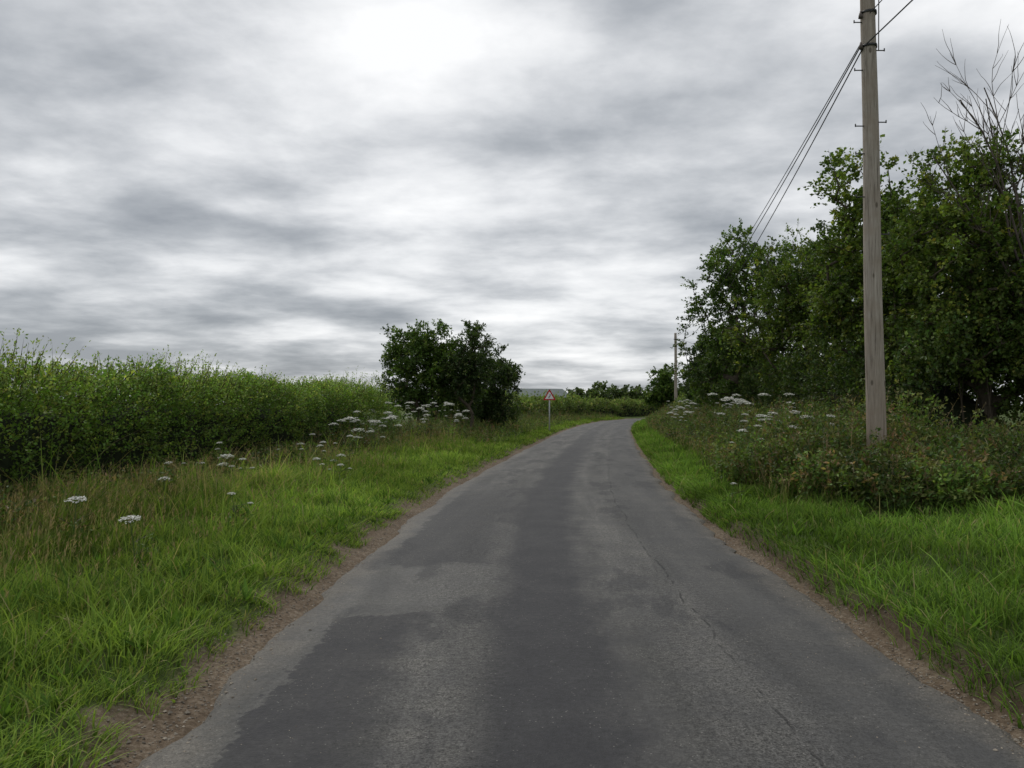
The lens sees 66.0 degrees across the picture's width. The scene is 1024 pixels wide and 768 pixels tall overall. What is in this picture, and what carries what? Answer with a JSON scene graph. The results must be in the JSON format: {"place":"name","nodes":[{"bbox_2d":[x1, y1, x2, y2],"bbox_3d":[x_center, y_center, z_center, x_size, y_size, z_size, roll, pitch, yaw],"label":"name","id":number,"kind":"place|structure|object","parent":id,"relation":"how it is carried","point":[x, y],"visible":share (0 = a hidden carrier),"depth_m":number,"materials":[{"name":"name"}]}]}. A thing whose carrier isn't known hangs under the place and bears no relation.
{"place":"outdoors","nodes":[
{"label":"outdoors","id":0,"kind":"place"},
{"bbox_2d":[0,412,624,767],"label":"verge grass","id":1,"kind":"structure","parent":0,"point":[195,503],"depth_m":7.69,"materials":[{"name":"green plant"}]},
{"bbox_2d":[0,405,1023,767],"bbox_3d":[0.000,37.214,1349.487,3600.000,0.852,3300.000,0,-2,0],"label":"ground","id":2,"kind":"structure","parent":0,"point":[866,621],"depth_m":5.61,"materials":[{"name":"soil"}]},
{"bbox_2d":[0,328,407,492],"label":"crop field","id":3,"kind":"structure","parent":2,"relation":"on","point":[281,411],"depth_m":14.06,"materials":[{"name":"green plant"}]},
{"bbox_2d":[53,402,470,567],"bbox_3d":[-4.444,1.299,20.731,4.183,1.766,26.437,0,-2,4],"label":"cow parsley","id":4,"kind":"object","parent":2,"relation":"on","point":[356,429],"visible":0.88,"depth_m":17.04,"materials":[{"name":"white plant"}]},
{"bbox_2d":[0,407,615,535],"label":"undergrowth","id":5,"kind":"object","parent":2,"relation":"on","point":[540,417],"visible":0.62,"depth_m":18.89,"materials":[{"name":"green plant"}]},
{"bbox_2d":[366,319,489,429],"bbox_3d":[-4.028,-0.313,38.091,5.930,5.950,4.810,0,-2,0],"label":"hawthorn tree","id":6,"kind":"object","parent":2,"relation":"on","point":[417,347],"visible":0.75,"depth_m":37.34,"materials":[{"name":"green plant"}]},
{"bbox_2d":[430,320,498,431],"bbox_3d":[-2.263,-0.266,37.029,3.395,5.664,3.321,0,-2,0],"label":"elder tree","id":7,"kind":"object","parent":2,"relation":"on","point":[463,365],"visible":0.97,"depth_m":36.66,"materials":[{"name":"green plant"}]},
{"bbox_2d":[457,338,525,429],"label":"hawthorn tree","id":8,"kind":"object","parent":2,"relation":"on","point":[506,374],"visible":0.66,"depth_m":41.37,"materials":[{"name":"green plant"}]},
{"bbox_2d":[505,388,567,397],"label":"farm barn","id":9,"kind":"structure","parent":2,"relation":"on","point":[553,391],"depth_m":183.24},
{"bbox_2d":[543,389,555,429],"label":"traffic sign","id":10,"kind":"object","parent":2,"relation":"on","point":[549,396],"visible":0.94,"depth_m":47.94,"materials":[{"name":"metal"}]},
{"bbox_2d":[447,389,662,417],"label":"mixed hedge","id":11,"kind":"object","parent":2,"relation":"on","point":[621,407],"visible":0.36,"depth_m":88.14,"materials":[{"name":"green plant"}]},
{"bbox_2d":[639,363,682,408],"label":"hawthorn tree","id":12,"kind":"object","parent":2,"relation":"on","point":[661,391],"visible":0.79,"depth_m":79.13,"materials":[{"name":"green plant"}]},
{"bbox_2d":[674,333,676,399],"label":"utility pole","id":13,"kind":"object","parent":2,"relation":"on","point":[675,374],"visible":0.6,"depth_m":69.97,"materials":[{"name":"grey wood"}]},
{"bbox_2d":[671,392,696,411],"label":"mixed hedge","id":14,"kind":"object","parent":2,"relation":"on","point":[679,399],"visible":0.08,"depth_m":53.92,"materials":[{"name":"green plant"}]},
{"bbox_2d":[677,353,698,396],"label":"hawthorn tree","id":15,"kind":"object","parent":2,"relation":"on","point":[684,378],"visible":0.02,"depth_m":59.88,"materials":[{"name":"green plant"}]},
{"bbox_2d":[681,326,756,402],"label":"hawthorn tree","id":16,"kind":"object","parent":2,"relation":"on","point":[694,349],"visible":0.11,"depth_m":47.74,"materials":[{"name":"green plant"}]},
{"bbox_2d":[663,218,806,410],"bbox_3d":[10.047,-2.345,33.792,6.217,9.420,5.563,-1,-2,33],"label":"poplar tree","id":17,"kind":"object","parent":2,"relation":"on","point":[712,358],"visible":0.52,"depth_m":33.62,"materials":[{"name":"green plant"}]},
{"bbox_2d":[664,393,851,506],"bbox_3d":[6.760,1.305,26.841,2.896,1.949,30.859,0,-2,8],"label":"cow parsley","id":18,"kind":"object","parent":2,"relation":"on","point":[740,400],"visible":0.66,"depth_m":17.95,"materials":[{"name":"white plant"}]},
{"bbox_2d":[719,219,856,399],"bbox_3d":[10.411,-1.893,28.113,6.221,8.156,4.304,0,-2,0],"label":"ash tree","id":19,"kind":"object","parent":2,"relation":"on","point":[791,299],"visible":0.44,"depth_m":28.00,"materials":[{"name":"green plant"}]},
{"bbox_2d":[630,417,1023,728],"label":"verge grass","id":20,"kind":"structure","parent":2,"relation":"on","point":[679,464],"depth_m":8.03,"materials":[{"name":"green plant"}]},
{"bbox_2d":[645,376,1023,513],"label":"undergrowth","id":21,"kind":"object","parent":2,"relation":"on","point":[948,465],"visible":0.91,"depth_m":12.52,"materials":[{"name":"green plant"}]},
{"bbox_2d":[690,304,1023,437],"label":"understory shrub","id":22,"kind":"object","parent":2,"relation":"on","point":[842,379],"visible":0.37,"depth_m":17.32,"materials":[{"name":"green plant"}]},
{"bbox_2d":[774,210,947,387],"bbox_3d":[11.277,-1.914,25.059,5.743,7.901,4.586,0,-2,0],"label":"ash tree","id":23,"kind":"object","parent":2,"relation":"on","point":[795,273],"visible":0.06,"depth_m":25.55,"materials":[{"name":"green plant"}]},
{"bbox_2d":[853,0,889,490],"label":"utility pole","id":24,"kind":"object","parent":2,"relation":"on","point":[874,354],"visible":0.96,"depth_m":12.58,"materials":[{"name":"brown wood"}]},
{"bbox_2d":[676,0,912,343],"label":"overhead wires","id":25,"kind":"object","parent":24,"relation":"attached to","point":[852,59],"visible":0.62,"depth_m":16.19,"materials":[{"name":"black metal"}]},
{"bbox_2d":[788,134,959,374],"bbox_3d":[8.782,-2.115,19.561,3.976,8.046,3.520,1,-2,-44],"label":"maple tree","id":26,"kind":"object","parent":2,"relation":"on","point":[831,300],"visible":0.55,"depth_m":19.32,"materials":[{"name":"green plant"}]},
{"bbox_2d":[825,169,1023,415],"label":"ash tree","id":27,"kind":"object","parent":2,"relation":"on","point":[929,235],"visible":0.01,"depth_m":22.24,"materials":[{"name":"green plant"}]},
{"bbox_2d":[852,125,1023,424],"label":"field maple tree","id":28,"kind":"object","parent":2,"relation":"on","point":[930,264],"visible":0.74,"depth_m":16.29,"materials":[{"name":"green plant"}]},
{"bbox_2d":[914,21,1023,310],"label":"dead tree","id":29,"kind":"object","parent":2,"relation":"on","point":[1014,187],"visible":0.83,"depth_m":16.00,"materials":[{"name":"grey wood"}]},
{"bbox_2d":[921,226,1023,430],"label":"field maple tree","id":30,"kind":"object","parent":2,"relation":"on","point":[1007,403],"visible":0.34,"depth_m":16.07,"materials":[{"name":"green plant"}]},
{"bbox_2d":[0,0,1023,404],"label":"sky","id":31,"kind":"structure","parent":0,"point":[279,185],"materials":[{"name":"grey"}]},
{"bbox_2d":[137,418,1023,767],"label":"road","id":32,"kind":"structure","parent":0,"point":[567,598],"depth_m":5.12,"materials":[{"name":"grey asphalt"}]}
]}

